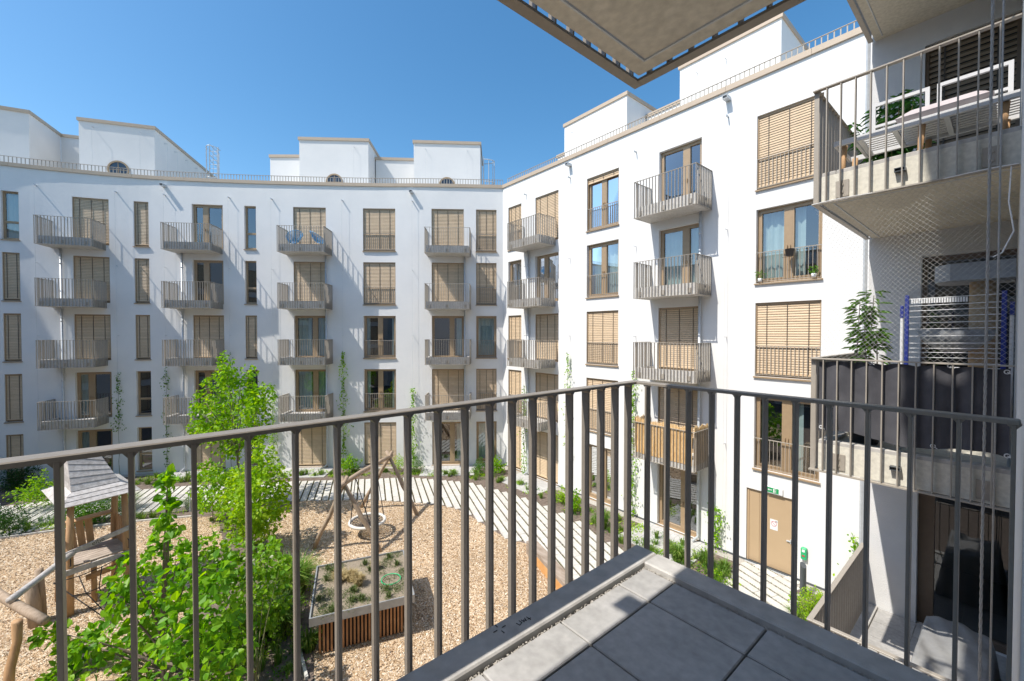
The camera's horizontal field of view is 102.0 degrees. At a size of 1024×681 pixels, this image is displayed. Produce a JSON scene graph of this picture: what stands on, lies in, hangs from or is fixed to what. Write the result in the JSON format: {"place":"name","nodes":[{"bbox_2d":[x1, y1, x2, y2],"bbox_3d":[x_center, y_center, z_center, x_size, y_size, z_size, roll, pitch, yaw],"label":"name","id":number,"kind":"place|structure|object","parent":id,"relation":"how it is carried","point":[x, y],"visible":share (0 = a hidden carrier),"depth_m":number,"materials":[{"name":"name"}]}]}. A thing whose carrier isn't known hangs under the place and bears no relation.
{"place":"outdoors","nodes":[
{"label":"outdoors","id":0,"kind":"place"},
{"bbox_2d":[0,500,546,680],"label":"playground surface","id":1,"kind":"object","parent":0,"point":[391,676],"visible":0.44,"depth_m":12.21,"materials":[{"name":"beige gravel"}]},
{"bbox_2d":[0,551,123,680],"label":"climbing structure","id":2,"kind":"object","parent":1,"relation":"on","point":[33,609],"visible":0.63,"depth_m":8.91,"materials":[{"name":"brown wood"}]},
{"bbox_2d":[41,456,140,617],"bbox_3d":[-11.562,4.998,11.428,1.876,4.153,1.579,1,1,33],"label":"playhouse","id":3,"kind":"object","parent":1,"relation":"on","point":[87,480],"visible":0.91,"depth_m":11.14,"materials":[{"name":"brown wood"}]},
{"bbox_2d":[185,457,240,516],"bbox_3d":[-11.135,5.662,15.495,1.677,2.576,2.504,-1,1,-40],"label":"shrub","id":4,"kind":"object","parent":1,"relation":"on","point":[212,471],"visible":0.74,"depth_m":15.22,"materials":[{"name":"green plant"}]},
{"bbox_2d":[309,549,414,653],"bbox_3d":[-3.770,6.538,10.494,2.297,1.000,2.209,0,1,-22],"label":"raised planter bed","id":5,"kind":"object","parent":1,"relation":"on","point":[356,623],"visible":0.63,"depth_m":9.80,"materials":[{"name":"wood"}]},
{"bbox_2d":[309,550,412,619],"bbox_3d":[-3.712,6.027,10.440,2.442,0.214,2.586,0,1,-16],"label":"sedum","id":6,"kind":"object","parent":5,"relation":"on","point":[360,597],"visible":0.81,"depth_m":10.08,"materials":[{"name":"green plant"}]},
{"bbox_2d":[312,450,418,552],"bbox_3d":[-5.344,5.733,15.241,2.772,2.612,3.587,0,1,12],"label":"nest swing","id":7,"kind":"object","parent":1,"relation":"on","point":[364,522],"visible":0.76,"depth_m":14.39,"materials":[{"name":"brown wood"}]},
{"bbox_2d":[526,541,573,589],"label":"timber beam","id":8,"kind":"structure","parent":1,"relation":"on","point":[542,559],"depth_m":12.41,"materials":[{"name":"beige wood"}]},
{"bbox_2d":[40,465,707,565],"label":"paved terrace","id":9,"kind":"structure","parent":0,"point":[543,486],"depth_m":19.47,"materials":[{"name":"grey concrete"}]},
{"bbox_2d":[0,477,799,609],"bbox_3d":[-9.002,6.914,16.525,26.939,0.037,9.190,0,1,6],"label":"path","id":10,"kind":"structure","parent":0,"point":[540,534],"depth_m":17.41,"materials":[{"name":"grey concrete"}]},
{"bbox_2d":[0,467,816,680],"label":"ground","id":11,"kind":"structure","parent":0,"point":[264,675],"depth_m":15.67,"materials":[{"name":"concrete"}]},
{"bbox_2d":[0,502,33,536],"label":"shrub","id":12,"kind":"object","parent":11,"relation":"on","point":[4,526],"visible":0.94,"depth_m":14.97,"materials":[{"name":"green plant"}]},
{"bbox_2d":[0,465,44,491],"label":"shrub","id":13,"kind":"object","parent":11,"relation":"on","point":[11,480],"visible":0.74,"depth_m":19.37,"materials":[{"name":"green plant"}]},
{"bbox_2d":[3,468,53,509],"bbox_3d":[-19.417,6.140,16.828,1.680,1.793,1.517,-1,1,-40],"label":"shrub","id":14,"kind":"object","parent":11,"relation":"on","point":[37,491],"visible":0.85,"depth_m":16.77,"materials":[{"name":"green plant"}]},
{"bbox_2d":[0,487,190,528],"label":"fence","id":15,"kind":"object","parent":11,"relation":"on","point":[189,502],"visible":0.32,"depth_m":16.11,"materials":[{"name":"metal"}]},
{"bbox_2d":[25,463,258,680],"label":"tree","id":16,"kind":"object","parent":11,"relation":"on","point":[161,621],"visible":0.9,"depth_m":8.17,"materials":[{"name":"green plant"}]},
{"bbox_2d":[185,350,277,511],"bbox_3d":[-11.191,3.662,16.494,2.837,6.546,4.667,-1,1,-40],"label":"tree","id":17,"kind":"object","parent":11,"relation":"on","point":[236,445],"visible":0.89,"depth_m":16.13,"materials":[{"name":"green plant"}]},
{"bbox_2d":[189,530,292,680],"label":"tree","id":18,"kind":"object","parent":11,"relation":"on","point":[261,575],"visible":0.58,"depth_m":9.32,"materials":[{"name":"green plant"}]},
{"bbox_2d":[0,105,502,484],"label":"apartment building","id":19,"kind":"structure","parent":11,"relation":"on","point":[138,258],"depth_m":21.97,"materials":[{"name":"white paint"}]},
{"bbox_2d":[0,191,19,240],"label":"window","id":20,"kind":"structure","parent":19,"relation":"in","point":[10,199],"depth_m":19.84,"materials":[{"name":"blue glass"}]},
{"bbox_2d":[1,252,20,301],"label":"window","id":21,"kind":"structure","parent":19,"relation":"in","point":[11,261],"depth_m":19.67,"materials":[{"name":"brown metal"}]},
{"bbox_2d":[2,313,22,362],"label":"window","id":22,"kind":"structure","parent":19,"relation":"in","point":[12,321],"depth_m":19.72,"materials":[{"name":"brown metal"}]},
{"bbox_2d":[4,374,23,423],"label":"window","id":23,"kind":"structure","parent":19,"relation":"in","point":[13,382],"depth_m":19.77,"materials":[{"name":"brown wood"}]},
{"bbox_2d":[73,197,108,244],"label":"window","id":24,"kind":"structure","parent":19,"relation":"in","point":[96,209],"depth_m":20.61,"materials":[{"name":"brown metal"}]},
{"bbox_2d":[74,256,109,302],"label":"window","id":25,"kind":"structure","parent":19,"relation":"in","point":[85,267],"depth_m":20.65,"materials":[{"name":"brown metal"}]},
{"bbox_2d":[75,314,110,359],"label":"window","id":26,"kind":"structure","parent":19,"relation":"in","point":[88,327],"depth_m":20.70,"materials":[{"name":"brown metal"}]},
{"bbox_2d":[77,372,111,417],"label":"window","id":27,"kind":"structure","parent":19,"relation":"in","point":[90,385],"depth_m":20.88,"materials":[{"name":"brown wood"}]},
{"bbox_2d":[78,429,112,470],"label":"window","id":28,"kind":"structure","parent":19,"relation":"in","point":[100,437],"depth_m":20.96,"materials":[{"name":"brown glass"}]},
{"bbox_2d":[133,201,148,246],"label":"window","id":29,"kind":"structure","parent":19,"relation":"in","point":[141,216],"depth_m":21.20,"materials":[{"name":"beige wood"}]},
{"bbox_2d":[134,258,150,303],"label":"window","id":30,"kind":"structure","parent":19,"relation":"in","point":[142,281],"depth_m":21.24,"materials":[{"name":"brown metal"}]},
{"bbox_2d":[135,315,150,359],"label":"window","id":31,"kind":"structure","parent":19,"relation":"in","point":[143,347],"depth_m":21.29,"materials":[{"name":"brown metal"}]},
{"bbox_2d":[135,371,151,416],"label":"window","id":32,"kind":"structure","parent":19,"relation":"in","point":[144,377],"depth_m":22.52,"materials":[{"name":"black glass"}]},
{"bbox_2d":[136,427,152,471],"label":"window","id":33,"kind":"structure","parent":19,"relation":"in","point":[145,433],"depth_m":22.42,"materials":[{"name":"black glass"}]},
{"bbox_2d":[193,205,222,244],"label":"window","id":34,"kind":"structure","parent":19,"relation":"in","point":[212,214],"depth_m":22.86,"materials":[{"name":"glass"}]},
{"bbox_2d":[194,315,223,357],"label":"window","id":35,"kind":"structure","parent":19,"relation":"in","point":[206,327],"depth_m":21.76,"materials":[{"name":"brown metal"}]},
{"bbox_2d":[194,260,223,303],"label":"window","id":36,"kind":"structure","parent":19,"relation":"in","point":[206,271],"depth_m":22.85,"materials":[{"name":"glass"}]},
{"bbox_2d":[195,425,225,470],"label":"window","id":37,"kind":"structure","parent":19,"relation":"in","point":[202,453],"depth_m":21.88,"materials":[{"name":"brown metal"}]},
{"bbox_2d":[244,261,256,304],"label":"window","id":38,"kind":"structure","parent":19,"relation":"in","point":[251,270],"depth_m":23.37,"materials":[{"name":"brown glass"}]},
{"bbox_2d":[246,315,257,358],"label":"window","id":39,"kind":"structure","parent":19,"relation":"in","point":[251,321],"depth_m":22.02,"materials":[{"name":"brown metal"}]},
{"bbox_2d":[294,262,324,300],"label":"window","id":40,"kind":"structure","parent":19,"relation":"in","point":[304,272],"depth_m":22.21,"materials":[{"name":"brown metal"}]},
{"bbox_2d":[293,207,325,243],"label":"window","id":41,"kind":"structure","parent":19,"relation":"in","point":[303,216],"depth_m":22.16,"materials":[{"name":"brown metal"}]},
{"bbox_2d":[295,316,324,356],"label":"window","id":42,"kind":"structure","parent":19,"relation":"in","point":[309,328],"depth_m":22.51,"materials":[{"name":"brown glass"}]},
{"bbox_2d":[296,369,325,411],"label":"window","id":43,"kind":"structure","parent":19,"relation":"in","point":[311,382],"depth_m":22.55,"materials":[{"name":"brown glass"}]},
{"bbox_2d":[299,426,327,467],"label":"window","id":44,"kind":"structure","parent":19,"relation":"in","point":[312,441],"depth_m":22.37,"materials":[{"name":"beige wood"}]},
{"bbox_2d":[362,209,395,251],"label":"window","id":45,"kind":"structure","parent":19,"relation":"in","point":[378,224],"depth_m":22.36,"materials":[{"name":"beige wood"}]},
{"bbox_2d":[363,369,395,411],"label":"window","id":46,"kind":"structure","parent":19,"relation":"in","point":[380,384],"depth_m":22.75,"materials":[{"name":"glass"}]},
{"bbox_2d":[363,316,395,358],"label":"window","id":47,"kind":"structure","parent":19,"relation":"in","point":[379,331],"depth_m":22.75,"materials":[{"name":"glass"}]},
{"bbox_2d":[363,262,395,304],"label":"window","id":48,"kind":"structure","parent":19,"relation":"in","point":[379,277],"depth_m":22.41,"materials":[{"name":"brown metal"}]},
{"bbox_2d":[364,422,395,466],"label":"window","id":49,"kind":"structure","parent":19,"relation":"in","point":[386,430],"depth_m":22.57,"materials":[{"name":"beige wood"}]},
{"bbox_2d":[432,422,460,465],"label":"window","id":50,"kind":"structure","parent":19,"relation":"in","point":[451,431],"depth_m":22.99,"materials":[{"name":"brown wood"}]},
{"bbox_2d":[432,369,463,410],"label":"window","id":51,"kind":"structure","parent":19,"relation":"in","point":[449,382],"depth_m":22.61,"materials":[{"name":"brown wood"}]},
{"bbox_2d":[432,316,463,356],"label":"window","id":52,"kind":"structure","parent":19,"relation":"in","point":[443,327],"depth_m":22.91,"materials":[{"name":"brown glass"}]},
{"bbox_2d":[432,263,463,301],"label":"window","id":53,"kind":"structure","parent":19,"relation":"in","point":[441,272],"depth_m":22.52,"materials":[{"name":"brown wood"}]},
{"bbox_2d":[432,209,463,245],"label":"window","id":54,"kind":"structure","parent":19,"relation":"in","point":[441,218],"depth_m":22.47,"materials":[{"name":"brown wood"}]},
{"bbox_2d":[476,421,496,462],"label":"window","id":55,"kind":"structure","parent":19,"relation":"in","point":[480,426],"depth_m":22.88,"materials":[{"name":"brown glass"}]},
{"bbox_2d":[476,369,496,411],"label":"window","id":56,"kind":"structure","parent":19,"relation":"in","point":[486,379],"depth_m":22.73,"materials":[{"name":"beige wood"}]},
{"bbox_2d":[476,316,496,358],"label":"window","id":57,"kind":"structure","parent":19,"relation":"in","point":[486,326],"depth_m":22.92,"materials":[{"name":"brown glass"}]},
{"bbox_2d":[476,263,496,305],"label":"window","id":58,"kind":"structure","parent":19,"relation":"in","point":[486,273],"depth_m":22.64,"materials":[{"name":"brown metal"}]},
{"bbox_2d":[476,210,496,252],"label":"window","id":59,"kind":"structure","parent":19,"relation":"in","point":[486,234],"depth_m":22.59,"materials":[{"name":"brown metal"}]},
{"bbox_2d":[215,439,291,545],"bbox_3d":[-8.463,5.119,13.628,2.149,3.728,2.532,-1,1,-40],"label":"shrub","id":60,"kind":"object","parent":11,"relation":"on","point":[260,522],"visible":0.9,"depth_m":13.47,"materials":[{"name":"green plant"}]},
{"bbox_2d":[253,548,326,596],"bbox_3d":[-6.106,6.503,11.497,2.027,1.035,2.019,-1,1,-40],"label":"shrub","id":61,"kind":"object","parent":11,"relation":"on","point":[306,567],"depth_m":11.51,"materials":[{"name":"green plant"}]},
{"bbox_2d":[0,466,817,674],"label":"ground cover","id":62,"kind":"object","parent":11,"relation":"on","point":[277,655],"visible":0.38,"depth_m":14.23,"materials":[{"name":"green plant"}]},
{"bbox_2d":[0,465,824,594],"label":"gravel strip","id":63,"kind":"object","parent":11,"relation":"on","point":[719,552],"visible":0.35,"depth_m":16.50,"materials":[{"name":"beige gravel"}]},
{"bbox_2d":[502,12,871,590],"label":"apartment building","id":64,"kind":"structure","parent":11,"relation":"on","point":[644,240],"depth_m":14.24,"materials":[{"name":"white paint"}]},
{"bbox_2d":[536,372,557,421],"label":"window","id":65,"kind":"structure","parent":64,"relation":"in","point":[544,381],"depth_m":20.27,"materials":[{"name":"beige wood"}]},
{"bbox_2d":[536,313,557,361],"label":"window","id":66,"kind":"structure","parent":64,"relation":"in","point":[546,324],"depth_m":20.14,"materials":[{"name":"brown metal"}]},
{"bbox_2d":[537,431,557,485],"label":"window","id":67,"kind":"structure","parent":64,"relation":"in","point":[542,437],"depth_m":20.42,"materials":[{"name":"brown metal"}]},
{"bbox_2d":[537,252,557,300],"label":"window","id":68,"kind":"structure","parent":64,"relation":"in","point":[547,265],"depth_m":20.14,"materials":[{"name":"glass"}]},
{"bbox_2d":[536,190,558,239],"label":"window","id":69,"kind":"structure","parent":64,"relation":"in","point":[548,204],"depth_m":19.98,"materials":[{"name":"beige wood"}]},
{"bbox_2d":[589,444,610,506],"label":"window","id":70,"kind":"structure","parent":64,"relation":"in","point":[593,448],"depth_m":18.03,"materials":[{"name":"brown metal"}]},
{"bbox_2d":[585,310,618,366],"bbox_3d":[3.850,-0.086,17.561,0.280,2.320,1.719,-1,1,-40],"label":"window","id":71,"kind":"structure","parent":64,"relation":"in","point":[602,326],"depth_m":17.55,"materials":[{"name":"brown metal"}]},
{"bbox_2d":[585,240,618,298],"bbox_3d":[3.920,-2.967,17.568,0.461,2.320,1.719,-1,1,-40],"label":"window","id":72,"kind":"structure","parent":64,"relation":"in","point":[603,257],"depth_m":17.60,"materials":[{"name":"blue glass"}]},
{"bbox_2d":[585,168,618,232],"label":"window","id":73,"kind":"structure","parent":64,"relation":"in","point":[603,189],"depth_m":17.48,"materials":[{"name":"glass"}]},
{"bbox_2d":[587,378,617,435],"bbox_3d":[3.850,2.793,17.611,0.280,2.320,1.719,-1,1,-40],"label":"window","id":74,"kind":"structure","parent":64,"relation":"in","point":[590,381],"depth_m":17.80,"materials":[{"name":"beige wood"}]},
{"bbox_2d":[635,414,707,465],"bbox_3d":[5.550,3.403,14.588,1.002,1.326,2.246,-1,1,-40],"label":"reed screen","id":75,"kind":"object","parent":64,"relation":"attached to","point":[674,426],"visible":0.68,"depth_m":14.04,"materials":[{"name":"wicker"}]},
{"bbox_2d":[656,464,698,540],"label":"window","id":76,"kind":"structure","parent":64,"relation":"in","point":[677,476],"depth_m":16.42,"materials":[{"name":"brown metal"}]},
{"bbox_2d":[658,387,697,452],"bbox_3d":[6.072,2.828,15.021,0.170,2.300,1.593,-1,1,-40],"label":"window","id":77,"kind":"structure","parent":64,"relation":"in","point":[677,397],"depth_m":14.99,"materials":[{"name":"brown wood"}]},
{"bbox_2d":[659,306,697,370],"bbox_3d":[6.072,-0.051,14.971,0.170,2.300,1.593,-1,1,-40],"label":"window","id":78,"kind":"structure","parent":64,"relation":"in","point":[678,325],"depth_m":14.96,"materials":[{"name":"brown metal"}]},
{"bbox_2d":[661,223,698,284],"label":"window","id":79,"kind":"structure","parent":64,"relation":"in","point":[684,240],"depth_m":15.20,"materials":[{"name":"blue glass"}]},
{"bbox_2d":[661,139,701,200],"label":"window","id":80,"kind":"structure","parent":64,"relation":"in","point":[690,153],"depth_m":16.25,"materials":[{"name":"glass"}]},
{"bbox_2d":[745,487,791,575],"bbox_3d":[7.909,5.839,12.697,0.220,2.340,1.399,-1,1,-40],"label":"door","id":81,"kind":"structure","parent":64,"relation":"in","point":[779,508],"depth_m":12.69,"materials":[{"name":"beige wood"}]},
{"bbox_2d":[752,397,819,484],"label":"window","id":82,"kind":"structure","parent":64,"relation":"in","point":[780,412],"depth_m":12.94,"materials":[{"name":"brown wood"}]},
{"bbox_2d":[753,300,821,381],"bbox_3d":[8.185,0.005,12.341,0.280,2.320,1.759,-1,1,-40],"label":"window","id":83,"kind":"structure","parent":64,"relation":"in","point":[788,334],"depth_m":12.32,"materials":[{"name":"beige wood"}]},
{"bbox_2d":[754,200,822,284],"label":"window","id":84,"kind":"structure","parent":64,"relation":"in","point":[798,226],"depth_m":12.67,"materials":[{"name":"glass"}]},
{"bbox_2d":[755,93,823,191],"bbox_3d":[8.185,-5.755,12.240,0.280,2.320,1.759,-1,1,-40],"label":"window","id":85,"kind":"structure","parent":64,"relation":"in","point":[786,134],"depth_m":12.29,"materials":[{"name":"beige wood"}]},
{"bbox_2d":[859,0,1023,680],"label":"apartment building","id":86,"kind":"structure","parent":11,"relation":"on","point":[932,562],"depth_m":5.87,"materials":[{"name":"paint"}]},
{"bbox_2d":[0,380,1021,680],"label":"balcony railing","id":87,"kind":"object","parent":86,"relation":"attached to","point":[636,614],"depth_m":1.57,"materials":[{"name":"metal"}]},
{"bbox_2d":[498,0,805,88],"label":"balcony","id":88,"kind":"structure","parent":86,"relation":"attached to","point":[638,37],"depth_m":1.87,"materials":[{"name":"concrete"}]},
{"bbox_2d":[806,542,1006,680],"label":"balcony","id":89,"kind":"structure","parent":86,"relation":"attached to","point":[885,633],"depth_m":5.54,"materials":[{"name":"concrete"}]},
{"bbox_2d":[911,616,1001,680],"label":"covered furniture","id":90,"kind":"object","parent":89,"relation":"on","point":[933,650],"visible":0.83,"depth_m":4.47,"materials":[{"name":"grey fabric"}]},
{"bbox_2d":[847,0,974,43],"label":"balcony","id":91,"kind":"structure","parent":86,"relation":"attached to","point":[877,20],"depth_m":5.54,"materials":[{"name":"concrete"}]},
{"bbox_2d":[808,351,1014,511],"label":"balcony","id":92,"kind":"structure","parent":86,"relation":"attached to","point":[933,471],"depth_m":4.00,"materials":[{"name":"concrete"}]},
{"bbox_2d":[841,290,893,444],"bbox_3d":[3.869,0.283,4.526,0.434,1.657,0.397,0,1,13],"label":"potted plant","id":93,"kind":"object","parent":92,"relation":"on","point":[857,438],"visible":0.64,"depth_m":4.47,"materials":[{"name":"green plant"}]},
{"bbox_2d":[818,358,1012,457],"bbox_3d":[4.171,0.595,5.007,2.883,0.815,1.181,-2,3,-68],"label":"privacy fabric","id":94,"kind":"object","parent":92,"relation":"attached to","point":[961,399],"visible":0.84,"depth_m":3.90,"materials":[{"name":"black fabric"}]},
{"bbox_2d":[899,290,1014,466],"bbox_3d":[4.184,0.336,3.945,0.060,1.570,0.743,-1,1,-40],"label":"drying rack","id":95,"kind":"object","parent":92,"relation":"on","point":[1003,320],"visible":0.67,"depth_m":3.85,"materials":[{"name":"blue metal"}]},
{"bbox_2d":[917,258,1015,369],"bbox_3d":[4.987,0.145,4.585,0.872,1.930,0.718,-1,1,-40],"label":"cat tree","id":96,"kind":"object","parent":92,"relation":"on","point":[959,341],"visible":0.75,"depth_m":4.40,"materials":[{"name":"beige carpet"}]},
{"bbox_2d":[811,13,1022,239],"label":"balcony","id":97,"kind":"structure","parent":86,"relation":"attached to","point":[913,170],"depth_m":4.21,"materials":[{"name":"concrete"}]},
{"bbox_2d":[847,89,935,163],"bbox_3d":[4.647,-2.363,5.039,0.857,1.180,0.884,0,1,-11],"label":"potted plant","id":98,"kind":"object","parent":97,"relation":"on","point":[893,110],"visible":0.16,"depth_m":4.92,"materials":[{"name":"green plant"}]},
{"bbox_2d":[811,163,1018,364],"bbox_3d":[3.802,0.072,4.056,0.378,3.075,1.422,-1,1,-40],"label":"safety net","id":99,"kind":"object","parent":97,"relation":"hanging from","point":[1009,201],"visible":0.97,"depth_m":3.89,"materials":[{"name":"black fabric"}]},
{"bbox_2d":[834,59,1019,168],"bbox_3d":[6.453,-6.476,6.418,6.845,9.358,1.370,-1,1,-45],"label":"garden bench","id":100,"kind":"object","parent":97,"relation":"on","point":[968,113],"visible":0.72,"depth_m":4.25,"materials":[{"name":"white wood"}]},
{"bbox_2d":[895,90,994,123],"bbox_3d":[4.388,-2.281,4.209,0.580,0.160,0.670,-1,1,-40],"label":"seat cushion","id":101,"kind":"object","parent":100,"relation":"on","point":[964,99],"visible":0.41,"depth_m":4.02,"materials":[{"name":"white fabric"}]},
{"bbox_2d":[917,490,1009,654],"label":"window","id":102,"kind":"structure","parent":86,"relation":"in","point":[936,515],"depth_m":6.79,"materials":[{"name":"black glass"}]},
{"bbox_2d":[921,248,1016,417],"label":"window","id":103,"kind":"structure","parent":86,"relation":"in","point":[927,270],"depth_m":7.12,"materials":[{"name":"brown metal"}]},
{"bbox_2d":[924,11,1021,146],"bbox_3d":[6.040,-2.901,5.473,0.170,2.270,0.839,-1,1,-40],"label":"window","id":104,"kind":"structure","parent":86,"relation":"in","point":[1013,29],"depth_m":5.42,"materials":[{"name":"black glass"}]},
{"bbox_2d":[978,0,994,680],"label":"steel rope","id":105,"kind":"object","parent":86,"relation":"hanging from","point":[986,332],"visible":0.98,"depth_m":3.22,"materials":[{"name":"grey metal"}]},
{"bbox_2d":[989,0,1004,680],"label":"guy rod","id":106,"kind":"object","parent":11,"relation":"on","point":[997,318],"visible":1,"depth_m":3.18,"materials":[{"name":"metal"}]},
{"bbox_2d":[0,0,859,262],"label":"sky","id":107,"kind":"structure","parent":0,"point":[246,79],"materials":[{"name":"blue"}]},
{"bbox_2d":[721,562,799,612],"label":"path","id":108,"kind":"structure","parent":0,"point":[769,585],"depth_m":11.82,"materials":[{"name":"grey concrete"}]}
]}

